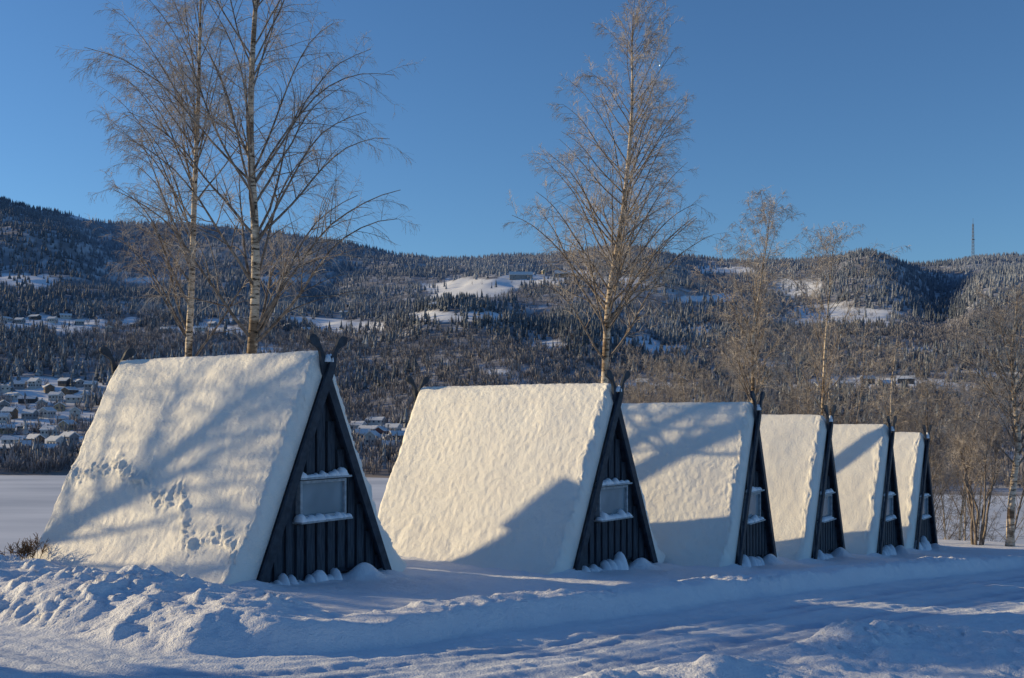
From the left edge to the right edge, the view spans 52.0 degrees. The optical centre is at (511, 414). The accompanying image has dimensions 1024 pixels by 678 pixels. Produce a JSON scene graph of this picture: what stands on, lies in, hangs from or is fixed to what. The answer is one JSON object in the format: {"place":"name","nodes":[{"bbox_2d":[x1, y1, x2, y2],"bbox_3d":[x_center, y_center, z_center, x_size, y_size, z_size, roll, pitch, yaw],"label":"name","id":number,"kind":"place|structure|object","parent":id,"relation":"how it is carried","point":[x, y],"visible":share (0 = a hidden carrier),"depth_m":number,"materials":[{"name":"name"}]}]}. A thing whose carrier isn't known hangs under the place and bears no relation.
{"place":"outdoors","nodes":[
{"label":"outdoors","id":0,"kind":"place"},
{"bbox_2d":[0,316,12,321],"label":"house","id":1,"kind":"structure","parent":0,"point":[9,319],"depth_m":1201.38,"materials":[{"name":"grey"}]},
{"bbox_2d":[46,316,57,322],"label":"house","id":2,"kind":"structure","parent":0,"point":[50,319],"depth_m":1219.51,"materials":[{"name":"grey"}]},
{"bbox_2d":[0,539,1023,677],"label":"ground","id":3,"kind":"structure","parent":0,"point":[151,608],"depth_m":12.04,"materials":[{"name":"white snow"}]},
{"bbox_2d":[0,533,49,559],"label":"dry weed","id":4,"kind":"object","parent":3,"relation":"on","point":[24,549],"visible":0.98,"depth_m":17.57,"materials":[{"name":"brown plant"}]},
{"bbox_2d":[81,0,306,356],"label":"birch tree","id":5,"kind":"object","parent":3,"relation":"on","point":[187,333],"visible":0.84,"depth_m":27.93,"materials":[{"name":"brown plant"}]},
{"bbox_2d":[26,334,406,584],"bbox_3d":[-5.165,0.828,18.261,5.594,4.210,4.465,0,0,34],"label":"cabin","id":6,"kind":"object","parent":3,"relation":"on","point":[231,469],"visible":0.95,"depth_m":17.04,"materials":[{"name":"paint"}]},
{"bbox_2d":[295,478,345,517],"bbox_3d":[-3.054,1.333,16.841,0.110,0.600,1.040,0,0,34],"label":"window","id":7,"kind":"structure","parent":6,"relation":"in","point":[323,496],"depth_m":16.82,"materials":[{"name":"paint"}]},
{"bbox_2d":[56,0,422,353],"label":"birch tree","id":8,"kind":"object","parent":3,"relation":"on","point":[256,328],"visible":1,"depth_m":26.80,"materials":[{"name":"brown plant"}]},
{"bbox_2d":[378,369,664,574],"bbox_3d":[-0.018,1.212,22.505,5.594,4.210,4.516,0,0,38],"label":"cabin","id":9,"kind":"object","parent":3,"relation":"on","point":[539,478],"visible":0.97,"depth_m":21.29,"materials":[{"name":"paint"}]},
{"bbox_2d":[595,485,627,517],"bbox_3d":[1.991,1.717,20.946,0.110,0.600,1.040,0,0,38],"label":"window","id":10,"kind":"structure","parent":9,"relation":"in","point":[611,498],"depth_m":20.96,"materials":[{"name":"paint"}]},
{"bbox_2d":[501,0,739,382],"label":"birch tree","id":11,"kind":"object","parent":3,"relation":"on","point":[617,255],"visible":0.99,"depth_m":31.62,"materials":[{"name":"brown plant"}]},
{"bbox_2d":[598,360,673,402],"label":"bare tree","id":12,"kind":"object","parent":3,"relation":"on","point":[649,384],"visible":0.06,"depth_m":58.71,"materials":[{"name":"brown plant"}]},
{"bbox_2d":[609,368,663,402],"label":"bare tree","id":13,"kind":"object","parent":3,"relation":"on","point":[633,386],"visible":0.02,"depth_m":60.05,"materials":[{"name":"brown plant"}]},
{"bbox_2d":[584,338,697,402],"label":"bare tree","id":14,"kind":"object","parent":3,"relation":"on","point":[644,386],"visible":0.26,"depth_m":47.01,"materials":[{"name":"brown plant"}]},
{"bbox_2d":[641,339,716,402],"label":"bare tree","id":15,"kind":"object","parent":3,"relation":"on","point":[692,351],"visible":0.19,"depth_m":53.33,"materials":[{"name":"brown plant"}]},
{"bbox_2d":[621,391,778,566],"bbox_3d":[3.242,1.565,25.112,5.594,4.210,4.475,0,0,30],"label":"cabin","id":16,"kind":"object","parent":3,"relation":"on","point":[700,470],"visible":0.56,"depth_m":23.64,"materials":[{"name":"paint"}]},
{"bbox_2d":[743,492,760,519],"bbox_3d":[5.443,2.070,23.838,0.110,0.600,1.040,0,0,30],"label":"window","id":17,"kind":"structure","parent":16,"relation":"in","point":[755,501],"depth_m":24.00,"materials":[{"name":"glass"}]},
{"bbox_2d":[626,338,795,411],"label":"bare tree","id":18,"kind":"object","parent":3,"relation":"on","point":[682,395],"visible":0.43,"depth_m":45.42,"materials":[{"name":"brown plant"}]},
{"bbox_2d":[663,328,785,414],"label":"bare tree","id":19,"kind":"object","parent":3,"relation":"on","point":[727,383],"visible":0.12,"depth_m":56.28,"materials":[{"name":"brown plant"}]},
{"bbox_2d":[686,185,818,403],"bbox_3d":[9.427,-1.873,40.098,5.006,13.688,4.365,0,0,-23],"label":"birch tree","id":20,"kind":"object","parent":3,"relation":"on","point":[754,325],"visible":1,"depth_m":39.96,"materials":[{"name":"brown plant"}]},
{"bbox_2d":[715,314,850,423],"bbox_3d":[13.157,2.495,51.743,8.067,15.416,6.012,0,0,0],"label":"bare tree","id":21,"kind":"object","parent":3,"relation":"on","point":[798,386],"visible":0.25,"depth_m":52.06,"materials":[{"name":"brown plant"}]},
{"bbox_2d":[760,405,845,559],"bbox_3d":[5.863,1.845,28.289,5.594,4.210,4.452,0,0,32],"label":"cabin","id":22,"kind":"object","parent":3,"relation":"on","point":[799,462],"visible":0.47,"depth_m":26.62,"materials":[{"name":"paint"}]},
{"bbox_2d":[817,494,831,519],"bbox_3d":[8.019,2.350,26.940,0.110,0.600,1.040,0,0,32],"label":"window","id":23,"kind":"structure","parent":22,"relation":"in","point":[827,509],"depth_m":27.07,"materials":[{"name":"glass"}]},
{"bbox_2d":[763,338,843,415],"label":"bare tree","id":24,"kind":"object","parent":3,"relation":"on","point":[796,347],"visible":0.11,"depth_m":62.00,"materials":[{"name":"brown plant"}]},
{"bbox_2d":[752,221,910,423],"bbox_3d":[12.661,-1.143,42.973,5.825,14.058,5.311,0,0,-16],"label":"birch tree","id":25,"kind":"object","parent":3,"relation":"on","point":[824,356],"visible":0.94,"depth_m":42.77,"materials":[{"name":"brown plant"}]},
{"bbox_2d":[770,305,899,423],"bbox_3d":[15.841,2.509,51.742,6.502,15.547,4.581,0,0,42],"label":"bare tree","id":26,"kind":"object","parent":3,"relation":"on","point":[811,402],"visible":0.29,"depth_m":50.94,"materials":[{"name":"brown plant"}]},
{"bbox_2d":[788,321,903,431],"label":"bare tree","id":27,"kind":"object","parent":3,"relation":"on","point":[830,401],"visible":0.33,"depth_m":49.34,"materials":[{"name":"brown plant"}]},
{"bbox_2d":[832,416,903,555],"bbox_3d":[8.590,2.131,31.426,5.594,4.210,4.483,0,0,33],"label":"cabin","id":28,"kind":"object","parent":3,"relation":"on","point":[865,467],"visible":0.38,"depth_m":29.71,"materials":[{"name":"paint"}]},
{"bbox_2d":[881,496,892,518],"bbox_3d":[10.723,2.636,30.040,0.110,0.600,1.040,0,0,33],"label":"window","id":29,"kind":"structure","parent":28,"relation":"in","point":[889,512],"depth_m":30.19,"materials":[{"name":"glass"}]},
{"bbox_2d":[838,395,946,527],"bbox_3d":[20.296,6.077,58.066,5.427,14.562,7.210,0,0,-34],"label":"bare tree","id":30,"kind":"object","parent":3,"relation":"on","point":[911,428],"visible":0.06,"depth_m":57.38,"materials":[{"name":"brown plant"}]},
{"bbox_2d":[854,329,947,454],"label":"birch tree","id":31,"kind":"object","parent":3,"relation":"on","point":[911,401],"visible":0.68,"depth_m":45.91,"materials":[{"name":"brown plant"}]},
{"bbox_2d":[893,425,937,550],"bbox_3d":[10.922,2.412,34.756,5.594,4.210,4.460,0,0,34],"label":"cabin","id":32,"kind":"object","parent":3,"relation":"on","point":[914,482],"visible":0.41,"depth_m":33.01,"materials":[{"name":"paint"}]},
{"bbox_2d":[917,497,927,517],"bbox_3d":[13.037,2.917,33.341,0.110,0.600,1.040,0,0,34],"label":"window","id":33,"kind":"structure","parent":32,"relation":"in","point":[925,505],"depth_m":33.55,"materials":[{"name":"glass"}]},
{"bbox_2d":[859,346,978,536],"bbox_3d":[21.044,4.334,55.715,6.646,16.183,4.594,0,0,-26],"label":"bare tree","id":34,"kind":"object","parent":3,"relation":"on","point":[951,370],"visible":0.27,"depth_m":55.58,"materials":[{"name":"brown plant"}]},
{"bbox_2d":[865,351,976,517],"bbox_3d":[18.384,2.842,47.624,5.511,11.314,6.077,0,0,0],"label":"bare tree","id":35,"kind":"object","parent":3,"relation":"on","point":[931,458],"visible":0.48,"depth_m":47.01,"materials":[{"name":"brown plant"}]},
{"bbox_2d":[893,363,1005,539],"bbox_3d":[21.576,3.964,51.716,5.767,13.116,5.351,0,0,39],"label":"bare tree","id":36,"kind":"object","parent":3,"relation":"on","point":[962,505],"visible":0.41,"depth_m":51.31,"materials":[{"name":"brown plant"}]},
{"bbox_2d":[908,378,1022,541],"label":"bare tree","id":37,"kind":"object","parent":3,"relation":"on","point":[965,507],"visible":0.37,"depth_m":57.36,"materials":[{"name":"brown plant"}]},
{"bbox_2d":[928,272,1023,546],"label":"birch tree","id":38,"kind":"object","parent":3,"relation":"on","point":[1016,462],"visible":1,"depth_m":36.87,"materials":[{"name":"brown plant"}]},
{"bbox_2d":[937,402,1022,544],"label":"multi stem tree","id":39,"kind":"object","parent":3,"relation":"on","point":[967,445],"visible":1,"depth_m":37.10,"materials":[{"name":"brown plant"}]},
{"bbox_2d":[938,362,1023,541],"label":"bare tree","id":40,"kind":"object","parent":3,"relation":"on","point":[1020,505],"visible":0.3,"depth_m":60.36,"materials":[{"name":"brown plant"}]},
{"bbox_2d":[980,310,1023,461],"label":"bare tree","id":41,"kind":"object","parent":3,"relation":"on","point":[1015,382],"visible":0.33,"depth_m":44.04,"materials":[{"name":"brown plant"}]},
{"bbox_2d":[0,566,1023,677],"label":"road","id":42,"kind":"structure","parent":0,"point":[661,636],"depth_m":11.41,"materials":[{"name":"white snow"}]},
{"bbox_2d":[0,199,1023,495],"bbox_3d":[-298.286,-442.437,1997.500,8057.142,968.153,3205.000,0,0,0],"label":"hill","id":43,"kind":"structure","parent":0,"point":[478,287],"depth_m":1441.38,"materials":[{"name":"white snow"}]},
{"bbox_2d":[0,399,9,409],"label":"house","id":44,"kind":"structure","parent":43,"relation":"on","point":[5,403],"depth_m":788.52,"materials":[{"name":"grey"}]},
{"bbox_2d":[0,411,11,422],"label":"house","id":45,"kind":"structure","parent":43,"relation":"on","point":[4,416],"depth_m":737.16,"materials":[{"name":"grey"}]},
{"bbox_2d":[2,384,11,392],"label":"house","id":46,"kind":"structure","parent":43,"relation":"on","point":[6,388],"depth_m":866.69,"materials":[{"name":"grey"}]},
{"bbox_2d":[0,423,15,433],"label":"house","id":47,"kind":"structure","parent":43,"relation":"on","point":[2,427],"depth_m":696.19,"materials":[{"name":"grey"}]},
{"bbox_2d":[0,442,17,454],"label":"house","id":48,"kind":"structure","parent":43,"relation":"on","point":[7,447],"depth_m":612.73,"materials":[{"name":"grey"}]},
{"bbox_2d":[1,406,18,419],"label":"house","id":49,"kind":"structure","parent":43,"relation":"on","point":[13,411],"depth_m":756.25,"materials":[{"name":"grey"}]},
{"bbox_2d":[0,434,25,443],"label":"house","id":50,"kind":"structure","parent":43,"relation":"on","point":[10,438],"depth_m":646.90,"materials":[{"name":"grey"}]},
{"bbox_2d":[5,391,22,400],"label":"house","id":51,"kind":"structure","parent":43,"relation":"on","point":[15,395],"depth_m":842.79,"materials":[{"name":"grey"}]},
{"bbox_2d":[14,317,25,323],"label":"house","id":52,"kind":"structure","parent":43,"relation":"on","point":[19,320],"depth_m":1191.72,"materials":[{"name":"grey"}]},
{"bbox_2d":[13,379,27,388],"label":"house","id":53,"kind":"structure","parent":43,"relation":"on","point":[19,384],"depth_m":885.24,"materials":[{"name":"grey"}]},
{"bbox_2d":[16,423,28,430],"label":"shed","id":54,"kind":"structure","parent":43,"relation":"on","point":[19,425],"depth_m":704.00,"materials":[{"name":"grey"}]},
{"bbox_2d":[16,439,30,450],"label":"house","id":55,"kind":"structure","parent":43,"relation":"on","point":[26,441],"depth_m":620.61,"materials":[{"name":"grey"}]},
{"bbox_2d":[17,395,38,403],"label":"house","id":56,"kind":"structure","parent":43,"relation":"on","point":[32,399],"depth_m":825.09,"materials":[{"name":"grey"}]},
{"bbox_2d":[20,408,38,419],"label":"house","id":57,"kind":"structure","parent":43,"relation":"on","point":[28,413],"depth_m":757.31,"materials":[{"name":"grey"}]},
{"bbox_2d":[27,377,42,388],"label":"house","id":58,"kind":"structure","parent":43,"relation":"on","point":[34,383],"depth_m":885.75,"materials":[{"name":"grey"}]},
{"bbox_2d":[24,432,45,443],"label":"house","id":59,"kind":"structure","parent":43,"relation":"on","point":[42,438],"depth_m":648.45,"materials":[{"name":"grey"}]},
{"bbox_2d":[28,314,41,319],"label":"house","id":60,"kind":"structure","parent":43,"relation":"on","point":[36,316],"depth_m":1235.55,"materials":[{"name":"grey"}]},
{"bbox_2d":[36,398,46,408],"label":"house","id":61,"kind":"structure","parent":43,"relation":"on","point":[40,401],"depth_m":803.84,"materials":[{"name":"grey"}]},
{"bbox_2d":[32,444,57,451],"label":"house","id":62,"kind":"structure","parent":43,"relation":"on","point":[51,445],"depth_m":614.77,"materials":[{"name":"grey"}]},
{"bbox_2d":[38,406,56,417],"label":"house","id":63,"kind":"structure","parent":43,"relation":"on","point":[49,410],"depth_m":766.49,"materials":[{"name":"grey"}]},
{"bbox_2d":[43,383,54,392],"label":"house","id":64,"kind":"structure","parent":43,"relation":"on","point":[48,387],"depth_m":870.83,"materials":[{"name":"grey"}]},
{"bbox_2d":[39,424,60,436],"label":"house","id":65,"kind":"structure","parent":43,"relation":"on","point":[43,429],"depth_m":685.43,"materials":[{"name":"grey"}]},
{"bbox_2d":[45,434,66,445],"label":"house","id":66,"kind":"structure","parent":43,"relation":"on","point":[53,439],"depth_m":639.73,"materials":[{"name":"grey"}]},
{"bbox_2d":[47,390,64,400],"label":"house","id":67,"kind":"structure","parent":43,"relation":"on","point":[53,394],"depth_m":841.50,"materials":[{"name":"grey"}]},
{"bbox_2d":[54,401,65,411],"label":"house","id":68,"kind":"structure","parent":43,"relation":"on","point":[57,406],"depth_m":798.05,"materials":[{"name":"grey"}]},
{"bbox_2d":[56,416,65,421],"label":"shed","id":69,"kind":"structure","parent":43,"relation":"on","point":[62,418],"depth_m":746.43,"materials":[{"name":"grey"}]},
{"bbox_2d":[57,377,70,386],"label":"house","id":70,"kind":"structure","parent":43,"relation":"on","point":[65,381],"depth_m":893.58,"materials":[{"name":"grey"}]},
{"bbox_2d":[60,313,71,318],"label":"house","id":71,"kind":"structure","parent":43,"relation":"on","point":[65,316],"depth_m":1261.91,"materials":[{"name":"grey"}]},
{"bbox_2d":[58,419,75,430],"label":"house","id":72,"kind":"structure","parent":43,"relation":"on","point":[66,422],"depth_m":710.52,"materials":[{"name":"grey"}]},
{"bbox_2d":[59,430,79,443],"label":"house","id":73,"kind":"structure","parent":43,"relation":"on","point":[73,435],"depth_m":656.12,"materials":[{"name":"grey"}]},
{"bbox_2d":[60,386,79,394],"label":"house","id":74,"kind":"structure","parent":43,"relation":"on","point":[69,390],"depth_m":863.46,"materials":[{"name":"grey"}]},
{"bbox_2d":[64,394,82,402],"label":"house","id":75,"kind":"structure","parent":43,"relation":"on","point":[71,398],"depth_m":836.91,"materials":[{"name":"grey"}]},
{"bbox_2d":[69,405,80,419],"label":"house","id":76,"kind":"structure","parent":43,"relation":"on","point":[75,410],"depth_m":760.70,"materials":[{"name":"grey"}]},
{"bbox_2d":[73,378,83,386],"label":"house","id":77,"kind":"structure","parent":43,"relation":"on","point":[78,382],"depth_m":891.15,"materials":[{"name":"grey"}]},
{"bbox_2d":[75,318,84,324],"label":"house","id":78,"kind":"structure","parent":43,"relation":"on","point":[80,321],"depth_m":1215.77,"materials":[{"name":"grey"}]},
{"bbox_2d":[79,390,94,399],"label":"house","id":79,"kind":"structure","parent":43,"relation":"on","point":[88,391],"depth_m":840.99,"materials":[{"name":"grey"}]},
{"bbox_2d":[83,380,98,389],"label":"house","id":80,"kind":"structure","parent":43,"relation":"on","point":[88,385],"depth_m":882.94,"materials":[{"name":"grey"}]},
{"bbox_2d":[194,325,206,330],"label":"house","id":81,"kind":"structure","parent":43,"relation":"on","point":[202,328],"depth_m":1177.32,"materials":[{"name":"grey"}]},
{"bbox_2d":[208,321,217,326],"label":"house","id":82,"kind":"structure","parent":43,"relation":"on","point":[214,323],"depth_m":1245.69,"materials":[{"name":"grey"}]},
{"bbox_2d":[349,420,366,430],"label":"house","id":83,"kind":"structure","parent":43,"relation":"on","point":[357,423],"depth_m":721.77,"materials":[{"name":"grey"}]},
{"bbox_2d":[353,429,369,440],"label":"house","id":84,"kind":"structure","parent":43,"relation":"on","point":[363,432],"depth_m":661.30,"materials":[{"name":"grey"}]},
{"bbox_2d":[357,424,377,429],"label":"house","id":85,"kind":"structure","parent":43,"relation":"on","point":[366,426],"depth_m":700.24,"materials":[{"name":"grey"}]},
{"bbox_2d":[364,429,379,445],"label":"house","id":86,"kind":"structure","parent":43,"relation":"on","point":[372,433],"depth_m":640.57,"materials":[{"name":"grey"}]},
{"bbox_2d":[365,416,386,425],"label":"house","id":87,"kind":"structure","parent":43,"relation":"on","point":[378,421],"depth_m":753.12,"materials":[{"name":"grey"}]},
{"bbox_2d":[374,425,389,433],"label":"house","id":88,"kind":"structure","parent":43,"relation":"on","point":[381,429],"depth_m":670.01,"materials":[{"name":"brown"}]},
{"bbox_2d":[382,439,399,449],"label":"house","id":89,"kind":"structure","parent":43,"relation":"on","point":[387,442],"depth_m":615.73,"materials":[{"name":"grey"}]},
{"bbox_2d":[385,422,402,430],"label":"house","id":90,"kind":"structure","parent":43,"relation":"on","point":[397,426],"depth_m":681.93,"materials":[{"name":"grey"}]},
{"bbox_2d":[390,429,404,438],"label":"house","id":91,"kind":"structure","parent":43,"relation":"on","point":[395,431],"depth_m":649.74,"materials":[{"name":"grey"}]},
{"bbox_2d":[0,196,1023,487],"bbox_3d":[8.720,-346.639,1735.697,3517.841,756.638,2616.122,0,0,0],"label":"forest","id":92,"kind":"object","parent":43,"relation":"on","point":[394,382],"visible":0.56,"depth_m":1169.21,"materials":[{"name":"green plant"}]},
{"bbox_2d":[509,272,532,279],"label":"barn","id":93,"kind":"structure","parent":43,"relation":"on","point":[516,275],"depth_m":1731.22,"materials":[{"name":"grey"}]},
{"bbox_2d":[555,270,575,277],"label":"barn","id":94,"kind":"structure","parent":43,"relation":"on","point":[558,271],"depth_m":1813.67,"materials":[{"name":"grey"}]},
{"bbox_2d":[635,377,649,386],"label":"house","id":95,"kind":"structure","parent":43,"relation":"on","point":[641,381],"depth_m":839.89,"materials":[{"name":"grey"}]},
{"bbox_2d":[836,379,853,387],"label":"house","id":96,"kind":"structure","parent":43,"relation":"on","point":[846,383],"depth_m":813.91,"materials":[{"name":"grey"}]},
{"bbox_2d":[860,375,875,384],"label":"house","id":97,"kind":"structure","parent":43,"relation":"on","point":[870,381],"depth_m":831.00,"materials":[{"name":"grey"}]},
{"bbox_2d":[877,379,890,387],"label":"house","id":98,"kind":"structure","parent":43,"relation":"on","point":[887,381],"depth_m":801.43,"materials":[{"name":"grey"}]},
{"bbox_2d":[897,375,914,383],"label":"house","id":99,"kind":"structure","parent":43,"relation":"on","point":[901,378],"depth_m":825.37,"materials":[{"name":"grey"}]},
{"bbox_2d":[915,379,934,386],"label":"house","id":100,"kind":"structure","parent":43,"relation":"on","point":[923,381],"depth_m":798.17,"materials":[{"name":"grey"}]},
{"bbox_2d":[971,224,974,257],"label":"radio mast","id":101,"kind":"object","parent":43,"relation":"on","point":[972,252],"visible":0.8,"depth_m":2998.68,"materials":[{"name":"metal"}]},
{"bbox_2d":[0,475,1023,550],"bbox_3d":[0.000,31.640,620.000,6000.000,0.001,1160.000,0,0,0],"label":"lake","id":102,"kind":"structure","parent":0,"point":[27,503],"depth_m":355.32,"materials":[{"name":"white snow"}]},
{"bbox_2d":[0,0,1023,263],"label":"sky","id":103,"kind":"structure","parent":0,"point":[903,120],"materials":[{"name":"blue"}]}
]}

